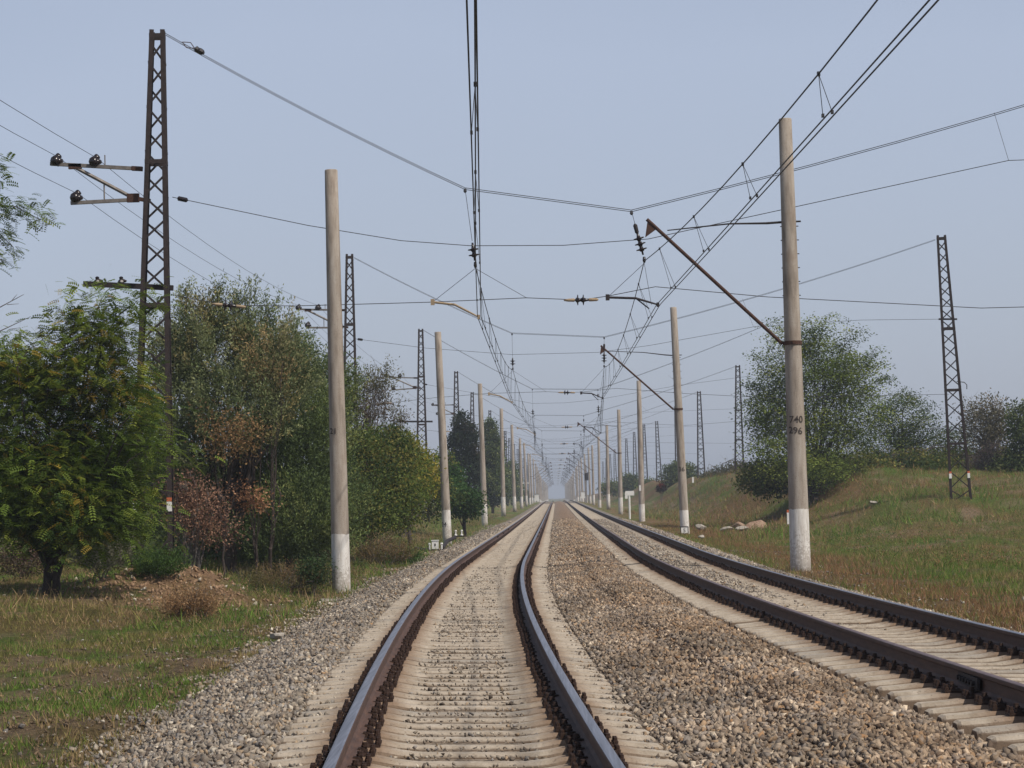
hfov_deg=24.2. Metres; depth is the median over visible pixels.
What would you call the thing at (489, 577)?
sleeper
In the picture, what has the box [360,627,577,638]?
sleeper
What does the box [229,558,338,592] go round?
dry weeds
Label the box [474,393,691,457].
cross span
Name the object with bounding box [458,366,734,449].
cross span
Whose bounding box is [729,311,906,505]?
honey locust
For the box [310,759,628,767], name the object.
sleeper
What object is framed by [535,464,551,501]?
contact line pole
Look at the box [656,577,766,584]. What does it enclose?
sleeper
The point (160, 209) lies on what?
line wire
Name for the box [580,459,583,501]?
contact line pole
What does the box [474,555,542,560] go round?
sleeper
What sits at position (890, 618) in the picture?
sleeper
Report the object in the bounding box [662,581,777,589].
sleeper
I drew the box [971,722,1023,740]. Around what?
sleeper
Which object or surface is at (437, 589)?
sleeper
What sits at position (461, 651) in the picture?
sleeper
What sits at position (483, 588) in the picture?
sleeper
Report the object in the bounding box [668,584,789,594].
sleeper
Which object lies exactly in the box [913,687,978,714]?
sleeper
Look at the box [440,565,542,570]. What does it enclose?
sleeper
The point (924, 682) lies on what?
sleeper
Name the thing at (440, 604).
sleeper
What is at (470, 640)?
sleeper
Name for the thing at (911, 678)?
sleeper
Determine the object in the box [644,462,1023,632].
verge grass
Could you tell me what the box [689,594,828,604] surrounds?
sleeper
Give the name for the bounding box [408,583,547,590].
sleeper
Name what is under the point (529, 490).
contact line pole
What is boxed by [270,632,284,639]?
pale stone
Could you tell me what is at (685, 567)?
sleeper
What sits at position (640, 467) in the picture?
contact line pole
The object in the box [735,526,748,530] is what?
rock
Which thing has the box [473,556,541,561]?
sleeper
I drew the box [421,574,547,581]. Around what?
sleeper
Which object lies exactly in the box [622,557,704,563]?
sleeper
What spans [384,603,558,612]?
sleeper
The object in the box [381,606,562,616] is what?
sleeper
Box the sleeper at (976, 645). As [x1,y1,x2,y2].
[787,637,988,656]
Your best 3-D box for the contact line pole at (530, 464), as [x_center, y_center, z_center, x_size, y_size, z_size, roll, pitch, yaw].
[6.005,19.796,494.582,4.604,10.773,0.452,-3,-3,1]
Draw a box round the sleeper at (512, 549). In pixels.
[469,545,548,549]
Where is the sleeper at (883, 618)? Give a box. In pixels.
[728,611,889,626]
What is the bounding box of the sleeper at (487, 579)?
[425,573,543,579]
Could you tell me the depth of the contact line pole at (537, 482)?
659.26 m
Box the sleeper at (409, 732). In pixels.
[286,714,649,735]
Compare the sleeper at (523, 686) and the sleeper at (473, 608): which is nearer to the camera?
the sleeper at (523, 686)
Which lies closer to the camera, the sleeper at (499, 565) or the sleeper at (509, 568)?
the sleeper at (509, 568)
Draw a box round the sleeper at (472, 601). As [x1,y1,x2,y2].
[395,594,550,602]
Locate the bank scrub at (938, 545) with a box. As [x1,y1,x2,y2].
[638,457,1023,575]
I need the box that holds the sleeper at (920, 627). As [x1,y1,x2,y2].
[752,622,927,636]
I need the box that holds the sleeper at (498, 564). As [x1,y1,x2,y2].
[445,559,547,564]
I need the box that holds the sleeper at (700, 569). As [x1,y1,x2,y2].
[631,563,722,571]
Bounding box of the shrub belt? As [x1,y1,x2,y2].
[731,441,1017,503]
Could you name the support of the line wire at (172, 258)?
attached to the lattice mast at (76, 198)
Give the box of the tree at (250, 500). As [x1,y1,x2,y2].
[222,472,282,575]
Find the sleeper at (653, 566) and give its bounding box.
[634,566,727,571]
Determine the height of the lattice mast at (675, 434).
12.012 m
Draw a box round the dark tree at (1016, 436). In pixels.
[979,397,1023,472]
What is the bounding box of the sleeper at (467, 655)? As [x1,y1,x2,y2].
[347,642,588,656]
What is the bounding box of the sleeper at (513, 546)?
[475,542,546,546]
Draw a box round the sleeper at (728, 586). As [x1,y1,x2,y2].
[659,579,772,587]
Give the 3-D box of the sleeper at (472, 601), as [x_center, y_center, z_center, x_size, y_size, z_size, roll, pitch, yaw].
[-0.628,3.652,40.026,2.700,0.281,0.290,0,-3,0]
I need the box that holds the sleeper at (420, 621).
[368,619,570,629]
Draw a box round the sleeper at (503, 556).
[457,552,542,556]
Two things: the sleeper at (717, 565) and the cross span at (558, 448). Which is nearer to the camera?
the sleeper at (717, 565)
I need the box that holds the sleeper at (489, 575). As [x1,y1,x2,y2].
[427,569,547,575]
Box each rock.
[695,524,705,529]
[720,526,733,531]
[732,522,744,528]
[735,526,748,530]
[746,520,766,528]
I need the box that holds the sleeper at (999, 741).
[986,732,1023,749]
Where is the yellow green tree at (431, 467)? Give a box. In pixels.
[374,418,452,543]
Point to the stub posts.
(460, 535)
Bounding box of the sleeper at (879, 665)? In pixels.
[834,657,1023,677]
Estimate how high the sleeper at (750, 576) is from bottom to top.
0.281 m
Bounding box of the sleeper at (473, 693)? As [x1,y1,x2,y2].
[316,677,616,695]
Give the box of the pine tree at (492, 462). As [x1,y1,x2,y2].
[477,414,512,512]
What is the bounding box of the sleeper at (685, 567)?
[627,561,715,568]
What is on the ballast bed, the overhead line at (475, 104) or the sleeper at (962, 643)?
the sleeper at (962, 643)
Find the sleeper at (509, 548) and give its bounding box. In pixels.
[471,544,544,548]
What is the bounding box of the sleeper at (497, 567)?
[442,562,547,567]
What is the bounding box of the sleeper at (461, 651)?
[347,639,584,653]
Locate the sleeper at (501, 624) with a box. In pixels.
[372,614,568,625]
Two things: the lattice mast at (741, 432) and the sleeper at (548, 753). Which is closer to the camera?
the sleeper at (548, 753)
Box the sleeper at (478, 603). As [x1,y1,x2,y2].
[393,595,555,603]
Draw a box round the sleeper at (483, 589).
[416,583,549,589]
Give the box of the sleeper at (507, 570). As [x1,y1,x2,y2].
[435,565,546,570]
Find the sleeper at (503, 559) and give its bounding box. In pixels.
[452,555,547,559]
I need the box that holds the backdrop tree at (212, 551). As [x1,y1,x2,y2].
[0,423,369,566]
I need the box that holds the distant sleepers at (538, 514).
[478,503,650,544]
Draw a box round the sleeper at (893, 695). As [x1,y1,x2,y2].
[887,677,948,701]
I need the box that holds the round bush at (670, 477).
[654,460,700,488]
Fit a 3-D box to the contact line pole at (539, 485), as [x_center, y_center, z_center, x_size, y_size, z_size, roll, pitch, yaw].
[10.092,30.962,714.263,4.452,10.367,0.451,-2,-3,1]
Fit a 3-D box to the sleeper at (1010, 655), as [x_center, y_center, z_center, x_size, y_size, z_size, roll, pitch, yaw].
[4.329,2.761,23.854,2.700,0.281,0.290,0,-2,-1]
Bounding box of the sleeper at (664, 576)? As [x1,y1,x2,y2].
[645,572,748,579]
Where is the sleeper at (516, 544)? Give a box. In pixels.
[494,541,545,544]
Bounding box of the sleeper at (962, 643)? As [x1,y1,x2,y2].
[779,635,972,652]
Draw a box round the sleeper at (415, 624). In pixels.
[364,623,568,634]
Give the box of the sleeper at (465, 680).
[325,665,606,681]
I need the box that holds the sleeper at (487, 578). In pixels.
[423,572,544,578]
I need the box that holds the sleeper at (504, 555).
[460,551,541,555]
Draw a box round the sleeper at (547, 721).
[289,707,641,729]
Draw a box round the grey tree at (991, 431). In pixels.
[952,388,1016,456]
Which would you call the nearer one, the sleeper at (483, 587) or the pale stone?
the pale stone
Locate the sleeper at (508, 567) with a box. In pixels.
[440,562,543,567]
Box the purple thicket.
[958,439,1004,468]
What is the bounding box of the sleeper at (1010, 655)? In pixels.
[809,646,1019,666]
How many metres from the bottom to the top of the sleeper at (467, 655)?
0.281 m
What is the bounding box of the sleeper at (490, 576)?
[426,570,547,576]
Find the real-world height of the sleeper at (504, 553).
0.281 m
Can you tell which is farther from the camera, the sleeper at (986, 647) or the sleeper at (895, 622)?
the sleeper at (895, 622)
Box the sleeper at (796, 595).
[678,589,805,598]
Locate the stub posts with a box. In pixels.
[454,530,464,536]
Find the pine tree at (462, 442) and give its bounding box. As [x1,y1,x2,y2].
[437,407,487,497]
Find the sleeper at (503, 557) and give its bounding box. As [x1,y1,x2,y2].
[457,553,542,557]
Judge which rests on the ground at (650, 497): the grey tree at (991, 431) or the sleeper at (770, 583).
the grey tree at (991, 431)
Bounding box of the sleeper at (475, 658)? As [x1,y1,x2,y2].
[342,645,590,659]
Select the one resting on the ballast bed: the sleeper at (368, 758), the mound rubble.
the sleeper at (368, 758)
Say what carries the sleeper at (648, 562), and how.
on the ballast bed
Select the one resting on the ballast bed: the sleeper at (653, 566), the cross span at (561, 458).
the sleeper at (653, 566)
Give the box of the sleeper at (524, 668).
[329,658,598,673]
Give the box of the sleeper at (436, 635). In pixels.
[361,624,574,636]
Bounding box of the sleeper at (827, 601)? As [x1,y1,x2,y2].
[693,597,832,608]
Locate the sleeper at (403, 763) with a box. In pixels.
[264,742,677,767]
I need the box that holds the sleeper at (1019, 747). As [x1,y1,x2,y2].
[1007,743,1023,756]
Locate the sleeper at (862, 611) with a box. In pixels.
[716,606,867,619]
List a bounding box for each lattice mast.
[50,29,174,563]
[295,254,357,427]
[384,329,432,521]
[431,371,460,454]
[452,392,474,440]
[504,431,508,505]
[508,438,512,501]
[602,461,604,484]
[609,454,611,479]
[614,449,616,480]
[625,439,628,472]
[633,432,637,477]
[643,424,647,479]
[655,421,661,481]
[674,406,676,460]
[697,391,704,477]
[734,365,743,472]
[936,235,971,498]
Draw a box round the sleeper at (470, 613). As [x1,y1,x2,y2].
[382,605,555,614]
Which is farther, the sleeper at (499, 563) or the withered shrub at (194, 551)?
the sleeper at (499, 563)
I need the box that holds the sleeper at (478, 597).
[399,590,552,598]
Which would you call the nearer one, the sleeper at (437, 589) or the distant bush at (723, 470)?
the sleeper at (437, 589)
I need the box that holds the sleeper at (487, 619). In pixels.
[378,609,564,620]
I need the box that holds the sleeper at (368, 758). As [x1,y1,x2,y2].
[288,750,662,767]
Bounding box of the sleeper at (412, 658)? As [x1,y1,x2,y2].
[340,648,592,663]
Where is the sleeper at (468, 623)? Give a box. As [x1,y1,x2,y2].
[376,613,567,623]
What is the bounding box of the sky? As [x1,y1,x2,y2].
[0,0,1023,498]
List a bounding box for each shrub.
[0,538,51,580]
[61,526,146,584]
[124,540,194,578]
[147,457,250,569]
[375,446,462,536]
[436,459,490,536]
[655,483,667,505]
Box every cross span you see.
[165,33,1023,318]
[354,239,944,405]
[424,317,782,434]
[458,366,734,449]
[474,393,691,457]
[492,407,673,463]
[506,423,650,466]
[507,427,636,470]
[510,434,628,472]
[518,439,623,475]
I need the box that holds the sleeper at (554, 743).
[275,726,662,751]
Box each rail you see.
[323,501,547,767]
[518,501,625,767]
[563,500,1023,712]
[570,500,1023,651]
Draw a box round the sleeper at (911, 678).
[864,668,1023,691]
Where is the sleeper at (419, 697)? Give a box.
[311,681,619,700]
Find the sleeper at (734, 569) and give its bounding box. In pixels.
[638,568,735,574]
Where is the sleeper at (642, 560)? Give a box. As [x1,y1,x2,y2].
[625,559,709,564]
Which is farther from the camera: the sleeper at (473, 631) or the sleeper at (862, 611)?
the sleeper at (862, 611)
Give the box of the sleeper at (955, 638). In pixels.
[773,631,966,648]
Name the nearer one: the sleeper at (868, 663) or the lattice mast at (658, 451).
the sleeper at (868, 663)
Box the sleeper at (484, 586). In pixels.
[413,579,545,586]
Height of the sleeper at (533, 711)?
0.281 m
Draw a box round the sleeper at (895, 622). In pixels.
[736,616,905,630]
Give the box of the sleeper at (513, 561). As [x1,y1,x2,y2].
[450,557,546,561]
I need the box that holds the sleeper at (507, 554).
[460,550,548,554]
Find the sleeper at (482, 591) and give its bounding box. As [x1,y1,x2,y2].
[406,584,549,591]
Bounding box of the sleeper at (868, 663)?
[827,653,1023,674]
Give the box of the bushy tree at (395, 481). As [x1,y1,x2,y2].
[346,416,436,561]
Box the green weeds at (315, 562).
[288,550,338,595]
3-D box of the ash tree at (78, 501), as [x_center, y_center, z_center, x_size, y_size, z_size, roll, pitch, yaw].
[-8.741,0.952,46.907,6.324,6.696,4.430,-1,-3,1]
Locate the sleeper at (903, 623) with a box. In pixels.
[741,618,908,633]
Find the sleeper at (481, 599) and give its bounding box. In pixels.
[398,591,554,599]
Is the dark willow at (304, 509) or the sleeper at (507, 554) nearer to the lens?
the dark willow at (304, 509)
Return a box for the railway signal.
[585,466,587,502]
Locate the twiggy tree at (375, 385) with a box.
[344,354,414,557]
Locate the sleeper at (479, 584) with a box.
[421,578,540,584]
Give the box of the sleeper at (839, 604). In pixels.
[702,599,843,611]
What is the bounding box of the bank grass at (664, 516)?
[623,463,1023,539]
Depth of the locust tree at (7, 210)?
40.31 m
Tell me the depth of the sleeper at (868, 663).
22.75 m
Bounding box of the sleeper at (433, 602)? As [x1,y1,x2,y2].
[389,599,556,607]
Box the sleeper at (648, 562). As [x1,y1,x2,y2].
[628,562,717,568]
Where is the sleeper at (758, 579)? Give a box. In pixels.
[653,576,763,584]
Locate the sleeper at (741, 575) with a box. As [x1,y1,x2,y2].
[643,571,744,578]
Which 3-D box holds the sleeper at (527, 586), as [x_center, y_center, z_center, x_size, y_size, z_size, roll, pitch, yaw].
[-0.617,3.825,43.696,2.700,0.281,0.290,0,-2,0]
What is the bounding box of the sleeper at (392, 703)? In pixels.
[306,690,631,710]
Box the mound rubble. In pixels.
[2,563,324,611]
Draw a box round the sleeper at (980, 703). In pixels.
[924,692,991,719]
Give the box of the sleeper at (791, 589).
[673,586,795,596]
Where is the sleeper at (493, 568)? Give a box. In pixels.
[442,563,541,568]
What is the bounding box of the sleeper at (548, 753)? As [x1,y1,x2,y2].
[273,733,672,759]
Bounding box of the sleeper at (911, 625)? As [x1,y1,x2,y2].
[746,620,917,634]
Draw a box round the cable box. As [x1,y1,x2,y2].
[425,540,442,551]
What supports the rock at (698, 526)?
on the ground at (650, 497)
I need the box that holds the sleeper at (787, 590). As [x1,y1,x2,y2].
[671,585,793,593]
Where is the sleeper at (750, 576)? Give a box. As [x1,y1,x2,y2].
[649,574,753,580]
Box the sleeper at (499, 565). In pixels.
[448,560,546,565]
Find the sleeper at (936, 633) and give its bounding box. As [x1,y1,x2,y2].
[761,627,943,642]
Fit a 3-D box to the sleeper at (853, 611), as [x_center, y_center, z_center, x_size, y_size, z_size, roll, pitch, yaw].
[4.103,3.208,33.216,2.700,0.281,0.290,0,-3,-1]
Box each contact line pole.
[325,169,350,591]
[435,332,451,544]
[478,383,487,525]
[500,408,505,515]
[510,425,516,511]
[519,438,522,508]
[523,443,527,506]
[527,453,530,504]
[529,455,545,503]
[533,458,551,502]
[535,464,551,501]
[537,466,542,501]
[538,472,552,501]
[562,468,576,500]
[562,473,574,500]
[563,461,580,501]
[566,448,591,503]
[568,445,594,504]
[576,466,578,500]
[577,410,622,513]
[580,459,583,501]
[584,454,585,502]
[597,437,600,507]
[600,307,689,532]
[605,426,609,509]
[637,381,644,521]
[645,118,810,570]
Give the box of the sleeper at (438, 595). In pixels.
[397,592,554,601]
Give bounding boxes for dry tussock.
[144,575,230,619]
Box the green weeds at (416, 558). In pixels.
[373,544,426,563]
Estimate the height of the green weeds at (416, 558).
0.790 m
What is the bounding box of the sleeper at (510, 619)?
[375,611,564,622]
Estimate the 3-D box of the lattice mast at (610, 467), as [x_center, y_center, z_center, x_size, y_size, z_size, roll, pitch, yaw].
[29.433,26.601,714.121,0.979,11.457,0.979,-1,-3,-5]
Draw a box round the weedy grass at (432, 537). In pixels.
[0,514,502,632]
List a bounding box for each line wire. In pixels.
[0,100,446,408]
[0,125,427,402]
[0,155,437,412]
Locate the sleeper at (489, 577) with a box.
[425,571,544,577]
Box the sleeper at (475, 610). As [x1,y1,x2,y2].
[385,602,559,611]
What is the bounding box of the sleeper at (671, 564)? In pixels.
[624,559,707,564]
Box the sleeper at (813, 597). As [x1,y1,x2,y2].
[685,593,817,603]
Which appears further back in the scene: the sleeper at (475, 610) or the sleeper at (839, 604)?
the sleeper at (475, 610)
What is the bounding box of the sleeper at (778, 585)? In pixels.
[665,582,782,591]
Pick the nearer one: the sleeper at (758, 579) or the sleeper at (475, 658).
the sleeper at (475, 658)
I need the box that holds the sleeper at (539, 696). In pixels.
[306,686,621,705]
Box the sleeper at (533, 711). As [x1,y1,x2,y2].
[299,696,630,716]
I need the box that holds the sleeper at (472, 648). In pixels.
[350,636,582,649]
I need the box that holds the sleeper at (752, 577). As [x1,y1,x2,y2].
[651,574,756,581]
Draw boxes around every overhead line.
[466,0,550,485]
[565,0,938,482]
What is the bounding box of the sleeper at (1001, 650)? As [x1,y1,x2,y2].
[800,643,1006,662]
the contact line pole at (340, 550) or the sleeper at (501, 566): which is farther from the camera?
the sleeper at (501, 566)
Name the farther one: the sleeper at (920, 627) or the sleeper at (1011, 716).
the sleeper at (920, 627)
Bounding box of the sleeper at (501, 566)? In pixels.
[448,561,540,566]
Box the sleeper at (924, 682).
[875,672,935,696]
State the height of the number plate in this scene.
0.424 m
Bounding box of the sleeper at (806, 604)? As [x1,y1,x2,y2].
[691,595,827,606]
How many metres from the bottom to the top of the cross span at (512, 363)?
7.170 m
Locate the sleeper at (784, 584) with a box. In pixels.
[668,583,785,591]
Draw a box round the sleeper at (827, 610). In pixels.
[705,601,855,613]
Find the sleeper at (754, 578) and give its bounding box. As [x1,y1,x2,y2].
[651,575,759,582]
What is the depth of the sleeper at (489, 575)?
53.42 m
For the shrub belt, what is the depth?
132.91 m
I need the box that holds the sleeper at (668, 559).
[617,554,696,560]
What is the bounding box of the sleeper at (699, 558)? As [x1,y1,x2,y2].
[620,556,701,562]
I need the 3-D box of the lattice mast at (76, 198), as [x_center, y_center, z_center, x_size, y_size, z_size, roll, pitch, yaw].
[-9.226,-1.729,55.237,2.812,12.959,0.983,-1,-3,-5]
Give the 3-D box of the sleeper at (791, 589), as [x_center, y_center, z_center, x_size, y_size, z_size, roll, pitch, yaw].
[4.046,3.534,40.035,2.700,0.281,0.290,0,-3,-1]
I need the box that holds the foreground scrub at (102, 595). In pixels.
[0,560,268,627]
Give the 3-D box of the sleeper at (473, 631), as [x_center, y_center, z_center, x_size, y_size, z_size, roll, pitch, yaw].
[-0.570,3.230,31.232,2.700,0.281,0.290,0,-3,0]
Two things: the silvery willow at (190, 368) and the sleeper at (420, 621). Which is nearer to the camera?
the sleeper at (420, 621)
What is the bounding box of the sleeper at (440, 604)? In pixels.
[390,597,557,606]
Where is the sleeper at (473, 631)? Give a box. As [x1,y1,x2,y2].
[366,620,571,632]
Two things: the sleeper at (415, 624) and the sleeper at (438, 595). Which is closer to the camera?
the sleeper at (415, 624)
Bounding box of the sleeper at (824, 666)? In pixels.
[817,650,1023,670]
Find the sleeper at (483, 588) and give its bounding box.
[411,582,547,588]
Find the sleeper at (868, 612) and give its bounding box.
[720,608,875,620]
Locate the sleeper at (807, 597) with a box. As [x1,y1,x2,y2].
[684,591,812,600]
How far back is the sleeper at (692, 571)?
52.97 m
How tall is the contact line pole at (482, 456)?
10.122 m
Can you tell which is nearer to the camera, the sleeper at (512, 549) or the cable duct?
the sleeper at (512, 549)
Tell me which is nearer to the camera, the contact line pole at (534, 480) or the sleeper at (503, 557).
the sleeper at (503, 557)
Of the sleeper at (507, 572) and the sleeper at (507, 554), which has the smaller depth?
the sleeper at (507, 572)
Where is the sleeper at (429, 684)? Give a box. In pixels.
[322,669,609,686]
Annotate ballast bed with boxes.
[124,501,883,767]
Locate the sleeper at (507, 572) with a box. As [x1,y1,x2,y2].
[432,567,545,572]
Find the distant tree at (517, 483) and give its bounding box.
[504,456,524,505]
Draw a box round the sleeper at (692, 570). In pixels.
[633,564,725,570]
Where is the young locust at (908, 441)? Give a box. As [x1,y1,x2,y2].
[848,383,980,457]
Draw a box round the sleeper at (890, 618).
[734,614,895,628]
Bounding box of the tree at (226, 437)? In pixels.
[180,398,271,576]
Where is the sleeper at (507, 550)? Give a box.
[468,546,542,550]
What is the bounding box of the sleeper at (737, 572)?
[641,570,740,576]
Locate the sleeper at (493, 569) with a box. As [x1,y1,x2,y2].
[435,564,546,569]
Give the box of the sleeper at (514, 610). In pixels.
[379,608,562,617]
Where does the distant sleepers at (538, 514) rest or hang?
on the ground at (650, 497)
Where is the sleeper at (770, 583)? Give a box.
[660,580,774,588]
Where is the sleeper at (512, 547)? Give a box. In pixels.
[473,543,548,547]
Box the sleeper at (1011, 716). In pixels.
[952,703,1023,734]
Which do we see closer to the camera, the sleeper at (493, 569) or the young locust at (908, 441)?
the sleeper at (493, 569)
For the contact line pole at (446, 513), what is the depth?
109.92 m
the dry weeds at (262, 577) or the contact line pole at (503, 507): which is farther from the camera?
the contact line pole at (503, 507)
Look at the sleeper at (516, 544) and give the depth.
87.29 m
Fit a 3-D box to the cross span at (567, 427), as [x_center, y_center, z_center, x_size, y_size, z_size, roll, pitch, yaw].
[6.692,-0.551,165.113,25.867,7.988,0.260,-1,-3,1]
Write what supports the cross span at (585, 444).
attached to the contact line pole at (521, 482)
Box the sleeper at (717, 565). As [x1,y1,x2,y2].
[630,563,719,568]
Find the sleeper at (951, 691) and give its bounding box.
[894,681,962,709]
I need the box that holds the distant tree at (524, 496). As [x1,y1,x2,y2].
[516,490,533,503]
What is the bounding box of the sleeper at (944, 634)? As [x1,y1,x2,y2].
[767,629,952,646]
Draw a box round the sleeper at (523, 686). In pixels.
[318,673,611,690]
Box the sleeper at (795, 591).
[674,588,798,597]
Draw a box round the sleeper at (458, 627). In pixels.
[373,617,569,628]
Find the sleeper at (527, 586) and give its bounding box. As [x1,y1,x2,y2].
[405,585,551,593]
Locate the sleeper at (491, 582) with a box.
[420,575,544,582]
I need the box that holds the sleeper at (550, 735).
[280,719,655,743]
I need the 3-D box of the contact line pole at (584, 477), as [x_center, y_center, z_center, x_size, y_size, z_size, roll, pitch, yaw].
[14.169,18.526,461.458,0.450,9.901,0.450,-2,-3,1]
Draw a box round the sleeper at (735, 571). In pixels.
[641,569,739,575]
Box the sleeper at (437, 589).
[401,588,552,596]
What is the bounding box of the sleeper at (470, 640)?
[357,629,578,641]
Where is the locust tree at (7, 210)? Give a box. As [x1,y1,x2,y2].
[0,152,64,330]
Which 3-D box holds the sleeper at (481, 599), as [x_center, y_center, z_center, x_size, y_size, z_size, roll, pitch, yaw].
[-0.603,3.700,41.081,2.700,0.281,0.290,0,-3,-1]
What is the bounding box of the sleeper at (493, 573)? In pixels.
[430,568,546,573]
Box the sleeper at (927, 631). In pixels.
[756,624,934,639]
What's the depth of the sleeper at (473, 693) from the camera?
21.29 m
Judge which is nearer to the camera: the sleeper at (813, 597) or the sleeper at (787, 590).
the sleeper at (813, 597)
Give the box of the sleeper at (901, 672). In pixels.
[854,663,1023,685]
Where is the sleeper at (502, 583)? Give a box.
[418,577,548,584]
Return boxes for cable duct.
[442,536,456,548]
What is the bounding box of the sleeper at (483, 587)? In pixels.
[412,580,550,588]
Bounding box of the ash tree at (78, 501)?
[0,265,224,596]
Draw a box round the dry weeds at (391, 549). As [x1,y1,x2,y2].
[349,531,423,566]
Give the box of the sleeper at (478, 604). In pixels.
[392,596,555,604]
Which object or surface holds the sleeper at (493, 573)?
on the ballast bed
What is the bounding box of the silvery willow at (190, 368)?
[117,269,327,573]
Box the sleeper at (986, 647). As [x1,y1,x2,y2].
[794,641,994,658]
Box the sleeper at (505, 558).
[477,553,544,558]
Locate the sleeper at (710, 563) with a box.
[626,560,712,566]
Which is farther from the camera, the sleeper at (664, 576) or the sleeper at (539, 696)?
the sleeper at (664, 576)
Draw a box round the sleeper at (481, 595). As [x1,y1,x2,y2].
[404,588,552,595]
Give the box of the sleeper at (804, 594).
[679,590,814,600]
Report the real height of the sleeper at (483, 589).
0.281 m
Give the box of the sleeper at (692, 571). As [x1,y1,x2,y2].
[632,565,725,571]
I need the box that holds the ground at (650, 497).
[0,465,1023,767]
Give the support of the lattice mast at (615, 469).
on the ground at (650, 497)
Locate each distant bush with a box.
[596,471,657,498]
[694,455,754,480]
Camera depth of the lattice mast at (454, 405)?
220.19 m
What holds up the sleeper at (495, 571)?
on the ballast bed
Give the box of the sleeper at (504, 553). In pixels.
[463,549,542,553]
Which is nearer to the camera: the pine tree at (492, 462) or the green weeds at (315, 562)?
the green weeds at (315, 562)
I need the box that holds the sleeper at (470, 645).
[354,633,581,646]
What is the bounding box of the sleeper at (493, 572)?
[437,567,547,572]
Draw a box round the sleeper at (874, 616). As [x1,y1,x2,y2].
[724,610,880,624]
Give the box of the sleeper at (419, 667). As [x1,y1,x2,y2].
[333,655,595,669]
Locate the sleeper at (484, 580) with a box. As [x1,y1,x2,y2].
[420,574,547,580]
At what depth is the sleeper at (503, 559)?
66.46 m
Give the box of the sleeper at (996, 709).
[937,698,1006,725]
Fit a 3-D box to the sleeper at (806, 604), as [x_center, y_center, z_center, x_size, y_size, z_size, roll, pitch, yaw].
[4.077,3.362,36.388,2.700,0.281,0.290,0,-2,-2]
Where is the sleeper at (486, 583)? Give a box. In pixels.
[419,576,546,583]
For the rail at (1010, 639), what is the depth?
32.09 m
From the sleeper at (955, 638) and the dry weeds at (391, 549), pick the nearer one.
the sleeper at (955, 638)
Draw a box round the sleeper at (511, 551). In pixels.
[468,547,543,551]
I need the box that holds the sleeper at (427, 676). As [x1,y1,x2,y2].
[330,661,604,678]
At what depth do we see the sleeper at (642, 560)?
57.68 m
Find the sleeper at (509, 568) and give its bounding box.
[439,563,546,568]
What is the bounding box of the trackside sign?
[625,491,633,518]
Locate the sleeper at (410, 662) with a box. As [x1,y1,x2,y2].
[338,652,594,666]
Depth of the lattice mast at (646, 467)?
439.30 m
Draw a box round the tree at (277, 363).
[223,305,310,582]
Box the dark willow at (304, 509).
[203,319,385,571]
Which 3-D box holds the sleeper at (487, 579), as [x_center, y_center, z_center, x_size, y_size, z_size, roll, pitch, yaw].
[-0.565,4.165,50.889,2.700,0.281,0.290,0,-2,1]
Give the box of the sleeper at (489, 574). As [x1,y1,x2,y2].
[437,569,546,574]
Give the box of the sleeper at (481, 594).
[406,587,552,594]
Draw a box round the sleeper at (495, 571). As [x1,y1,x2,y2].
[433,566,546,571]
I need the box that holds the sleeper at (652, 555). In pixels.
[615,551,687,555]
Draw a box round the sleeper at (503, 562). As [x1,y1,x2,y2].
[447,557,547,562]
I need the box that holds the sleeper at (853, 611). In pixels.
[710,605,860,617]
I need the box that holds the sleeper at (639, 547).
[607,543,669,547]
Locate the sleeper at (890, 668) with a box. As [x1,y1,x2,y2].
[844,660,1023,681]
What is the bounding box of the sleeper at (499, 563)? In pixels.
[446,558,541,563]
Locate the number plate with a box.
[680,526,688,534]
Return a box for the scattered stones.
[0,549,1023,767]
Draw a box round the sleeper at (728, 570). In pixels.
[636,566,731,573]
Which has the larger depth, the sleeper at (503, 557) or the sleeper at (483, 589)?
the sleeper at (503, 557)
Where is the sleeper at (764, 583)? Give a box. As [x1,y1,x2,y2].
[657,578,769,585]
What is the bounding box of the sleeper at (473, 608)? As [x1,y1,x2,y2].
[387,600,558,609]
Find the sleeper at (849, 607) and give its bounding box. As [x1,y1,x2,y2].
[707,603,855,615]
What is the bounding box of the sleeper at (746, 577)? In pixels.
[646,573,751,580]
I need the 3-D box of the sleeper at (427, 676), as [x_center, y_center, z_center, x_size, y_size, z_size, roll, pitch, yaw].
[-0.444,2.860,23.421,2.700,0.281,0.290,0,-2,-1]
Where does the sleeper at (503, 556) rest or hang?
on the ballast bed
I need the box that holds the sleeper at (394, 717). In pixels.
[294,702,638,723]
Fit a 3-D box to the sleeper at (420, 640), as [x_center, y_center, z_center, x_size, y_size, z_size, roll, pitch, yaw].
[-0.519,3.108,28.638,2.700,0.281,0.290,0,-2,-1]
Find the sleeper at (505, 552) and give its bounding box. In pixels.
[464,548,542,552]
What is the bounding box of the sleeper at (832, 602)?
[697,598,836,610]
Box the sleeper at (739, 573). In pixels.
[644,570,742,576]
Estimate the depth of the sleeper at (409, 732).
17.68 m
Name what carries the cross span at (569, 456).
attached to the lattice mast at (646, 467)
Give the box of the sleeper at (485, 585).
[414,578,549,585]
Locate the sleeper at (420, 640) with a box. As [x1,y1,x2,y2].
[357,632,579,643]
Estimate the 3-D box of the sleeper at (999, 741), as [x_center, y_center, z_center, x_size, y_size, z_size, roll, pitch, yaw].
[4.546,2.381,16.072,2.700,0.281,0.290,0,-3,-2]
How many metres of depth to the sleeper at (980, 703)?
18.02 m

